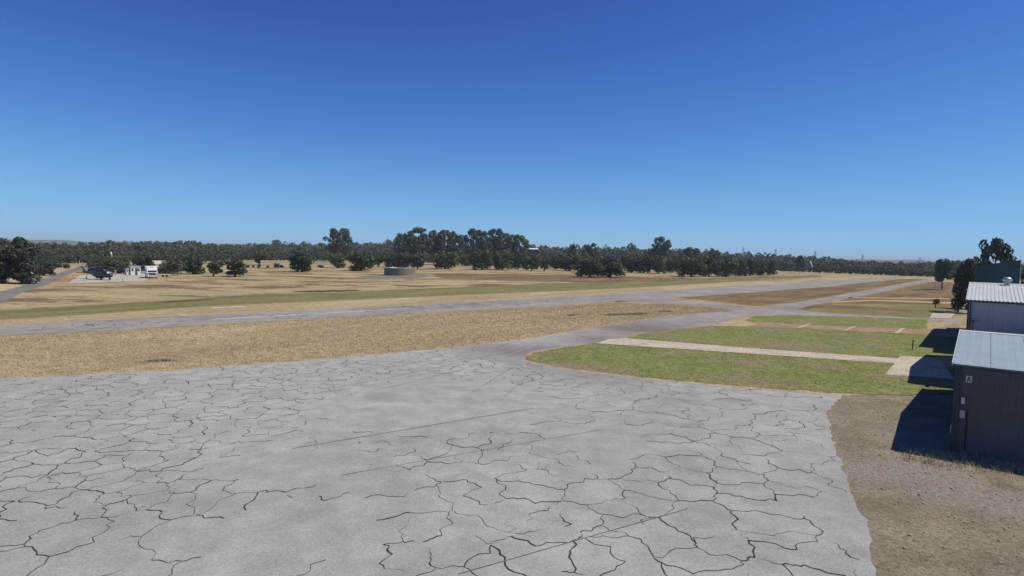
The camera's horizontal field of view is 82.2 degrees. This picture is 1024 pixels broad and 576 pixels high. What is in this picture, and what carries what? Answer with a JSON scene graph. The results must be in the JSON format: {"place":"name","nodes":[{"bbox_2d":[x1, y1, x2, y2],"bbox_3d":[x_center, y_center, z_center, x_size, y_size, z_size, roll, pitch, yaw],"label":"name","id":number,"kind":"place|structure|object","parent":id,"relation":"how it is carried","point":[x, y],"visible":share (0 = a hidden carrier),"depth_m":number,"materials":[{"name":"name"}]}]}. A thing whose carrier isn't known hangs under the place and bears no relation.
{"place":"outdoors","nodes":[
{"label":"outdoors","id":0,"kind":"place"},
{"bbox_2d":[0,266,87,303],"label":"access road","id":1,"kind":"structure","parent":0,"point":[7,295],"depth_m":136.34,"materials":[{"name":"grey asphalt"}]},
{"bbox_2d":[0,245,1023,395],"bbox_3d":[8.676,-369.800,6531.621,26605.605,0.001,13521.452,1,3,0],"label":"ground","id":2,"kind":"structure","parent":0,"point":[271,288],"depth_m":118.20,"materials":[{"name":"beige plant"}]},
{"bbox_2d":[0,244,9,276],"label":"casuarina tree","id":3,"kind":"object","parent":2,"relation":"on","point":[3,255],"visible":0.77,"depth_m":138.51,"materials":[{"name":"green plant"}]},
{"bbox_2d":[0,238,16,282],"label":"casuarina tree","id":4,"kind":"object","parent":2,"relation":"on","point":[4,277],"visible":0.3,"depth_m":141.22,"materials":[{"name":"green plant"}]},
{"bbox_2d":[0,236,42,283],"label":"casuarina tree","id":5,"kind":"object","parent":2,"relation":"on","point":[23,258],"visible":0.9,"depth_m":141.22,"materials":[{"name":"green plant"}]},
{"bbox_2d":[16,272,34,283],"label":"casuarina tree","id":6,"kind":"object","parent":2,"relation":"on","point":[25,280],"visible":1,"depth_m":140.23,"materials":[{"name":"green plant"}]},
{"bbox_2d":[33,260,56,275],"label":"paddock tree","id":7,"kind":"object","parent":2,"relation":"on","point":[50,267],"visible":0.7,"depth_m":179.50,"materials":[{"name":"green plant"}]},
{"bbox_2d":[54,263,62,267],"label":"shrub","id":8,"kind":"object","parent":2,"relation":"on","point":[59,265],"visible":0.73,"depth_m":236.81,"materials":[{"name":"green plant"}]},
{"bbox_2d":[63,263,70,268],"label":"shrub","id":9,"kind":"object","parent":2,"relation":"on","point":[66,266],"visible":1,"depth_m":233.73,"materials":[{"name":"green plant"}]},
{"bbox_2d":[85,259,102,270],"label":"paddock tree","id":10,"kind":"object","parent":2,"relation":"on","point":[91,263],"visible":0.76,"depth_m":201.61,"materials":[{"name":"green plant"}]},
{"bbox_2d":[69,273,148,282],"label":"helipad","id":11,"kind":"object","parent":2,"relation":"on","point":[117,277],"visible":0.62,"depth_m":170.43,"materials":[{"name":"concrete"}]},
{"bbox_2d":[77,261,122,279],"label":"helicopter","id":12,"kind":"object","parent":11,"relation":"on","point":[100,273],"visible":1,"depth_m":164.26,"materials":[{"name":"blue paint"}]},
{"bbox_2d":[125,268,129,274],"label":"site shed","id":13,"kind":"structure","parent":11,"relation":"on","point":[127,271],"depth_m":193.66,"materials":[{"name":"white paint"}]},
{"bbox_2d":[127,266,140,274],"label":"site shed","id":14,"kind":"structure","parent":11,"relation":"on","point":[135,270],"depth_m":194.71,"materials":[{"name":"white paint"}]},
{"bbox_2d":[145,266,158,277],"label":"truck","id":15,"kind":"object","parent":11,"relation":"on","point":[150,271],"visible":1,"depth_m":178.47,"materials":[{"name":"white paint"}]},
{"bbox_2d":[98,255,122,273],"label":"paddock tree","id":16,"kind":"object","parent":2,"relation":"on","point":[107,262],"visible":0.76,"depth_m":193.07,"materials":[{"name":"green plant"}]},
{"bbox_2d":[116,259,131,273],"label":"paddock tree","id":17,"kind":"object","parent":2,"relation":"on","point":[124,265],"visible":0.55,"depth_m":202.58,"materials":[{"name":"green plant"}]},
{"bbox_2d":[131,254,155,270],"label":"paddock tree","id":18,"kind":"object","parent":2,"relation":"on","point":[142,261],"visible":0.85,"depth_m":227.14,"materials":[{"name":"green plant"}]},
{"bbox_2d":[158,259,185,274],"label":"paddock tree","id":19,"kind":"object","parent":2,"relation":"on","point":[171,266],"visible":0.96,"depth_m":199.08,"materials":[{"name":"green plant"}]},
{"bbox_2d":[181,256,205,273],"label":"paddock tree","id":20,"kind":"object","parent":2,"relation":"on","point":[195,267],"visible":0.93,"depth_m":209.87,"materials":[{"name":"green plant"}]},
{"bbox_2d":[200,258,225,276],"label":"paddock tree","id":21,"kind":"object","parent":2,"relation":"on","point":[214,267],"visible":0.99,"depth_m":197.64,"materials":[{"name":"green plant"}]},
{"bbox_2d":[222,258,247,276],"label":"paddock tree","id":22,"kind":"object","parent":2,"relation":"on","point":[239,265],"visible":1,"depth_m":198.36,"materials":[{"name":"green plant"}]},
{"bbox_2d":[252,250,268,264],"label":"paddock tree","id":23,"kind":"object","parent":2,"relation":"on","point":[260,256],"visible":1,"depth_m":330.27,"materials":[{"name":"green plant"}]},
{"bbox_2d":[288,251,314,271],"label":"paddock tree","id":24,"kind":"object","parent":2,"relation":"on","point":[300,261],"visible":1,"depth_m":251.53,"materials":[{"name":"green plant"}]},
{"bbox_2d":[328,253,345,267],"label":"paddock tree","id":25,"kind":"object","parent":2,"relation":"on","point":[336,260],"visible":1,"depth_m":319.94,"materials":[{"name":"green plant"}]},
{"bbox_2d":[323,228,353,254],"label":"gum tree","id":26,"kind":"object","parent":2,"relation":"on","point":[338,245],"visible":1,"depth_m":473.06,"materials":[{"name":"green plant"}]},
{"bbox_2d":[347,250,377,270],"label":"paddock tree","id":27,"kind":"object","parent":2,"relation":"on","point":[362,262],"visible":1,"depth_m":282.53,"materials":[{"name":"green plant"}]},
{"bbox_2d":[372,255,385,266],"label":"paddock tree","id":28,"kind":"object","parent":2,"relation":"on","point":[379,259],"visible":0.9,"depth_m":354.83,"materials":[{"name":"green plant"}]},
{"bbox_2d":[383,254,399,266],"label":"paddock tree","id":29,"kind":"object","parent":2,"relation":"on","point":[390,261],"visible":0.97,"depth_m":349.30,"materials":[{"name":"green plant"}]},
{"bbox_2d":[384,267,415,275],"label":"water tank","id":30,"kind":"object","parent":2,"relation":"on","point":[396,271],"visible":1,"depth_m":240.02,"materials":[{"name":"metal"}]},
{"bbox_2d":[393,232,410,254],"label":"gum tree","id":31,"kind":"object","parent":2,"relation":"on","point":[399,237],"visible":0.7,"depth_m":489.26,"materials":[{"name":"green plant"}]},
{"bbox_2d":[394,252,411,267],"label":"paddock tree","id":32,"kind":"object","parent":2,"relation":"on","point":[404,259],"visible":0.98,"depth_m":338.13,"materials":[{"name":"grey plant"}]},
{"bbox_2d":[408,253,426,268],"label":"paddock tree","id":33,"kind":"object","parent":2,"relation":"on","point":[417,262],"visible":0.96,"depth_m":341.68,"materials":[{"name":"green plant"}]},
{"bbox_2d":[401,227,435,254],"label":"gum tree","id":34,"kind":"object","parent":2,"relation":"on","point":[412,238],"visible":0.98,"depth_m":454.17,"materials":[{"name":"green plant"}]},
{"bbox_2d":[427,230,439,263],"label":"gum tree","id":35,"kind":"object","parent":2,"relation":"on","point":[433,251],"visible":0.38,"depth_m":474.21,"materials":[{"name":"green plant"}]},
{"bbox_2d":[0,331,875,575],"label":"apron","id":36,"kind":"object","parent":2,"relation":"on","point":[504,458],"visible":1,"depth_m":26.41,"materials":[{"name":"concrete"}]},
{"bbox_2d":[433,229,455,253],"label":"gum tree","id":37,"kind":"object","parent":2,"relation":"on","point":[442,240],"visible":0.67,"depth_m":463.46,"materials":[{"name":"green plant"}]},
{"bbox_2d":[430,250,459,268],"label":"paddock tree","id":38,"kind":"object","parent":2,"relation":"on","point":[444,260],"visible":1,"depth_m":346.65,"materials":[{"name":"green plant"}]},
{"bbox_2d":[0,277,897,335],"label":"runway","id":39,"kind":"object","parent":2,"relation":"on","point":[67,327],"visible":1,"depth_m":97.46,"materials":[{"name":"grey asphalt"}]},
{"bbox_2d":[449,234,467,265],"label":"gum tree","id":40,"kind":"object","parent":2,"relation":"on","point":[459,248],"visible":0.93,"depth_m":446.92,"materials":[{"name":"green plant"}]},
{"bbox_2d":[459,255,470,265],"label":"paddock tree","id":41,"kind":"object","parent":2,"relation":"on","point":[464,261],"visible":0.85,"depth_m":438.00,"materials":[{"name":"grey plant"}]},
{"bbox_2d":[462,228,484,263],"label":"gum tree","id":42,"kind":"object","parent":2,"relation":"on","point":[474,233],"visible":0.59,"depth_m":477.61,"materials":[{"name":"green plant"}]},
{"bbox_2d":[467,250,494,269],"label":"paddock tree","id":43,"kind":"object","parent":2,"relation":"on","point":[478,259],"visible":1,"depth_m":348.06,"materials":[{"name":"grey plant"}]},
{"bbox_2d":[476,231,492,252],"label":"gum tree","id":44,"kind":"object","parent":2,"relation":"on","point":[483,244],"visible":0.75,"depth_m":453.36,"materials":[{"name":"green plant"}]},
{"bbox_2d":[485,228,509,254],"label":"gum tree","id":45,"kind":"object","parent":2,"relation":"on","point":[498,240],"visible":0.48,"depth_m":481.85,"materials":[{"name":"green plant"}]},
{"bbox_2d":[492,250,512,269],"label":"paddock tree","id":46,"kind":"object","parent":2,"relation":"on","point":[500,260],"visible":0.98,"depth_m":359.39,"materials":[{"name":"green plant"}]},
{"bbox_2d":[499,234,529,256],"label":"gum tree","id":47,"kind":"object","parent":2,"relation":"on","point":[516,246],"visible":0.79,"depth_m":460.67,"materials":[{"name":"green plant"}]},
{"bbox_2d":[7,239,1023,276],"bbox_3d":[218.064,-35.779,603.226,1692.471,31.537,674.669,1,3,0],"label":"forest","id":48,"kind":"object","parent":2,"relation":"on","point":[125,250],"visible":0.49,"depth_m":545.10,"materials":[{"name":"green plant"}]},
{"bbox_2d":[508,252,527,268],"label":"paddock tree","id":49,"kind":"object","parent":2,"relation":"on","point":[519,263],"visible":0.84,"depth_m":380.72,"materials":[{"name":"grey plant"}]},
{"bbox_2d":[524,256,539,270],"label":"paddock tree","id":50,"kind":"object","parent":2,"relation":"on","point":[532,263],"visible":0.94,"depth_m":352.77,"materials":[{"name":"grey plant"}]},
{"bbox_2d":[536,256,551,270],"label":"paddock tree","id":51,"kind":"object","parent":2,"relation":"on","point":[545,262],"visible":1,"depth_m":347.37,"materials":[{"name":"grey plant"}]},
{"bbox_2d":[548,254,561,268],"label":"paddock tree","id":52,"kind":"object","parent":2,"relation":"on","point":[553,264],"visible":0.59,"depth_m":412.17,"materials":[{"name":"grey plant"}]},
{"bbox_2d":[555,254,581,270],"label":"paddock tree","id":53,"kind":"object","parent":2,"relation":"on","point":[565,265],"visible":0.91,"depth_m":370.45,"materials":[{"name":"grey plant"}]},
{"bbox_2d":[567,243,576,256],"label":"gum tree","id":54,"kind":"object","parent":2,"relation":"on","point":[572,248],"visible":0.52,"depth_m":486.26,"materials":[{"name":"green plant"}]},
{"bbox_2d":[582,244,589,257],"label":"gum tree","id":55,"kind":"object","parent":2,"relation":"on","point":[587,248],"visible":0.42,"depth_m":485.20,"materials":[{"name":"green plant"}]},
{"bbox_2d":[578,253,597,267],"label":"paddock tree","id":56,"kind":"object","parent":2,"relation":"on","point":[591,256],"visible":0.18,"depth_m":334.60,"materials":[{"name":"green plant"}]},
{"bbox_2d":[575,257,605,276],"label":"paddock tree","id":57,"kind":"object","parent":2,"relation":"on","point":[589,269],"visible":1,"depth_m":269.35,"materials":[{"name":"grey plant"}]},
{"bbox_2d":[588,243,599,257],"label":"gum tree","id":58,"kind":"object","parent":2,"relation":"on","point":[591,250],"visible":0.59,"depth_m":462.81,"materials":[{"name":"green plant"}]},
{"bbox_2d":[598,257,626,276],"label":"paddock tree","id":59,"kind":"object","parent":2,"relation":"on","point":[611,265],"visible":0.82,"depth_m":275.41,"materials":[{"name":"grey plant"}]},
{"bbox_2d":[619,255,637,272],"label":"paddock tree","id":60,"kind":"object","parent":2,"relation":"on","point":[626,262],"visible":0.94,"depth_m":365.88,"materials":[{"name":"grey plant"}]},
{"bbox_2d":[631,253,653,272],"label":"paddock tree","id":61,"kind":"object","parent":2,"relation":"on","point":[642,263],"visible":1,"depth_m":361.62,"materials":[{"name":"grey plant"}]},
{"bbox_2d":[649,255,667,273],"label":"paddock tree","id":62,"kind":"object","parent":2,"relation":"on","point":[659,262],"visible":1,"depth_m":357.48,"materials":[{"name":"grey plant"}]},
{"bbox_2d":[647,236,671,260],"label":"gum tree","id":63,"kind":"object","parent":2,"relation":"on","point":[661,247],"visible":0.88,"depth_m":483.25,"materials":[{"name":"green plant"}]},
{"bbox_2d":[665,256,681,272],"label":"paddock tree","id":64,"kind":"object","parent":2,"relation":"on","point":[673,263],"visible":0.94,"depth_m":391.59,"materials":[{"name":"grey plant"}]},
{"bbox_2d":[679,247,700,261],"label":"gum tree","id":65,"kind":"object","parent":2,"relation":"on","point":[691,252],"visible":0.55,"depth_m":449.28,"materials":[{"name":"green plant"}]},
{"bbox_2d":[623,298,756,309],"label":"link taxiway","id":66,"kind":"structure","parent":2,"relation":"on","point":[724,306],"depth_m":129.72,"materials":[{"name":"grey asphalt"}]},
{"bbox_2d":[676,255,707,276],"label":"paddock tree","id":67,"kind":"object","parent":2,"relation":"on","point":[687,266],"visible":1,"depth_m":307.23,"materials":[{"name":"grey plant"}]},
{"bbox_2d":[524,343,862,394],"bbox_3d":[12.264,7.273,51.658,14.502,0.001,28.774,-1,4,-36],"label":"sandy edge","id":68,"kind":"object","parent":2,"relation":"on","point":[804,391],"visible":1,"depth_m":46.85,"materials":[{"name":"beige sand"}]},
{"bbox_2d":[702,257,721,276],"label":"paddock tree","id":69,"kind":"object","parent":2,"relation":"on","point":[713,266],"visible":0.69,"depth_m":318.34,"materials":[{"name":"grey plant"}]},
{"bbox_2d":[708,250,722,262],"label":"gum tree","id":70,"kind":"object","parent":2,"relation":"on","point":[715,255],"visible":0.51,"depth_m":452.69,"materials":[{"name":"green plant"}]},
{"bbox_2d":[716,257,738,276],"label":"paddock tree","id":71,"kind":"object","parent":2,"relation":"on","point":[728,269],"visible":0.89,"depth_m":325.42,"materials":[{"name":"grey plant"}]},
{"bbox_2d":[528,279,931,347],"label":"taxiway","id":72,"kind":"structure","parent":2,"relation":"on","point":[633,328],"depth_m":94.17,"materials":[{"name":"grey asphalt"}]},
{"bbox_2d":[730,258,749,275],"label":"paddock tree","id":73,"kind":"object","parent":2,"relation":"on","point":[741,268],"visible":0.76,"depth_m":342.44,"materials":[{"name":"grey plant"}]},
{"bbox_2d":[746,259,756,275],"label":"paddock tree","id":74,"kind":"object","parent":2,"relation":"on","point":[751,266],"visible":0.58,"depth_m":358.22,"materials":[{"name":"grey plant"}]},
{"bbox_2d":[752,259,765,274],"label":"paddock tree","id":75,"kind":"object","parent":2,"relation":"on","point":[761,267],"visible":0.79,"depth_m":368.82,"materials":[{"name":"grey plant"}]},
{"bbox_2d":[763,259,777,274],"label":"paddock tree","id":76,"kind":"object","parent":2,"relation":"on","point":[770,268],"visible":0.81,"depth_m":387.41,"materials":[{"name":"green plant"}]},
{"bbox_2d":[797,255,804,268],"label":"gum tree","id":77,"kind":"object","parent":2,"relation":"on","point":[799,259],"visible":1,"depth_m":467.43,"materials":[{"name":"green plant"}]},
{"bbox_2d":[805,308,931,317],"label":"olive grass strip","id":78,"kind":"object","parent":2,"relation":"on","point":[887,313],"visible":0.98,"depth_m":116.48,"materials":[{"name":"green plant"}]},
{"bbox_2d":[831,302,950,310],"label":"olive grass strip","id":79,"kind":"object","parent":2,"relation":"on","point":[911,306],"visible":0.99,"depth_m":135.70,"materials":[{"name":"plant"}]},
{"bbox_2d":[929,312,955,317],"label":"concrete pad","id":80,"kind":"object","parent":2,"relation":"on","point":[940,315],"visible":1,"depth_m":114.03,"materials":[{"name":"beige concrete"}]},
{"bbox_2d":[934,258,956,289],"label":"roadside tree","id":81,"kind":"object","parent":2,"relation":"on","point":[943,269],"visible":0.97,"depth_m":225.62,"materials":[{"name":"green plant"}]},
{"bbox_2d":[951,259,970,311],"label":"roadside tree","id":82,"kind":"object","parent":2,"relation":"on","point":[958,304],"visible":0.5,"depth_m":122.67,"materials":[{"name":"green plant"}]},
{"bbox_2d":[956,258,978,308],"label":"roadside tree","id":83,"kind":"object","parent":2,"relation":"on","point":[963,276],"visible":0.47,"depth_m":119.36,"materials":[{"name":"green plant"}]},
{"bbox_2d":[966,277,1023,334],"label":"hangar","id":84,"kind":"structure","parent":2,"relation":"on","point":[996,307],"depth_m":47.74,"materials":[{"name":"white metal"}]},
{"bbox_2d":[974,237,1020,267],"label":"roadside tree","id":85,"kind":"object","parent":2,"relation":"on","point":[997,248],"visible":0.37,"depth_m":129.59,"materials":[{"name":"green plant"}]},
{"bbox_2d":[974,260,1021,283],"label":"aircraft hall","id":86,"kind":"structure","parent":2,"relation":"on","point":[994,273],"depth_m":68.25,"materials":[{"name":"metal"}]},
{"bbox_2d":[1020,270,1023,283],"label":"roadside tree","id":87,"kind":"object","parent":2,"relation":"on","point":[1022,279],"visible":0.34,"depth_m":121.02,"materials":[{"name":"green plant"}]},
{"bbox_2d":[0,239,1023,264],"bbox_3d":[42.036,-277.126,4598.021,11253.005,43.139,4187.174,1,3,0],"label":"hills","id":88,"kind":"structure","parent":0,"point":[68,242],"depth_m":4111.40,"materials":[{"name":"green plant"}]},
{"bbox_2d":[0,0,1023,262],"label":"sky","id":89,"kind":"structure","parent":0,"point":[847,129],"materials":[{"name":"blue"}]},
{"bbox_2d":[527,248,537,256],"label":"shed","id":90,"kind":"structure","parent":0,"point":[533,251],"depth_m":647.72,"materials":[{"name":"white paint"}]},
{"bbox_2d":[525,343,954,395],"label":"lawn","id":91,"kind":"structure","parent":0,"point":[737,373],"depth_m":53.06,"materials":[{"name":"green plant"}]},
{"bbox_2d":[886,356,953,378],"bbox_3d":[39.952,7.606,56.843,4.944,0.001,15.372,4,4,38],"label":"concrete pad","id":92,"kind":"object","parent":91,"relation":"on","point":[932,367],"visible":1,"depth_m":55.92,"materials":[{"name":"beige concrete"}]},
{"bbox_2d":[598,338,897,362],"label":"concrete path","id":93,"kind":"structure","parent":0,"point":[650,343],"depth_m":64.53,"materials":[{"name":"beige concrete"}]},
{"bbox_2d":[627,325,957,357],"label":"lawn","id":94,"kind":"structure","parent":0,"point":[819,340],"depth_m":73.55,"materials":[{"name":"green plant"}]},
{"bbox_2d":[745,315,927,328],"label":"lawn","id":95,"kind":"structure","parent":0,"point":[817,320],"depth_m":98.08,"materials":[{"name":"green plant"}]},
{"bbox_2d":[718,322,962,334],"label":"concrete path","id":96,"kind":"structure","parent":0,"point":[948,328],"depth_m":88.17,"materials":[{"name":"concrete"}]},
{"bbox_2d":[712,321,755,326],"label":"sandy patch","id":97,"kind":"object","parent":96,"relation":"on","point":[743,323],"visible":1,"depth_m":90.04,"materials":[{"name":"beige sand"}]},
{"bbox_2d":[754,309,959,322],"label":"sealed path","id":98,"kind":"structure","parent":0,"point":[797,312],"depth_m":109.00,"materials":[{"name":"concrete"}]},
{"bbox_2d":[832,300,953,303],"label":"sandy track","id":99,"kind":"structure","parent":0,"point":[891,301],"depth_m":152.58,"materials":[{"name":"beige sand"}]},
{"bbox_2d":[849,297,949,298],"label":"sandy track","id":100,"kind":"structure","parent":0,"point":[903,298],"depth_m":166.59,"materials":[{"name":"beige sand"}]},
{"bbox_2d":[826,395,1023,575],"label":"gravel ground","id":101,"kind":"structure","parent":0,"point":[927,423],"depth_m":25.56,"materials":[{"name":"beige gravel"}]},
{"bbox_2d":[892,447,1023,474],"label":"dry weeds","id":102,"kind":"object","parent":101,"relation":"on","point":[962,460],"visible":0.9,"depth_m":29.50,"materials":[{"name":"beige plant"}]},
{"bbox_2d":[950,329,1023,464],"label":"hangar","id":103,"kind":"structure","parent":101,"relation":"on","point":[988,410],"depth_m":30.48,"materials":[{"name":"metal"}]}
]}

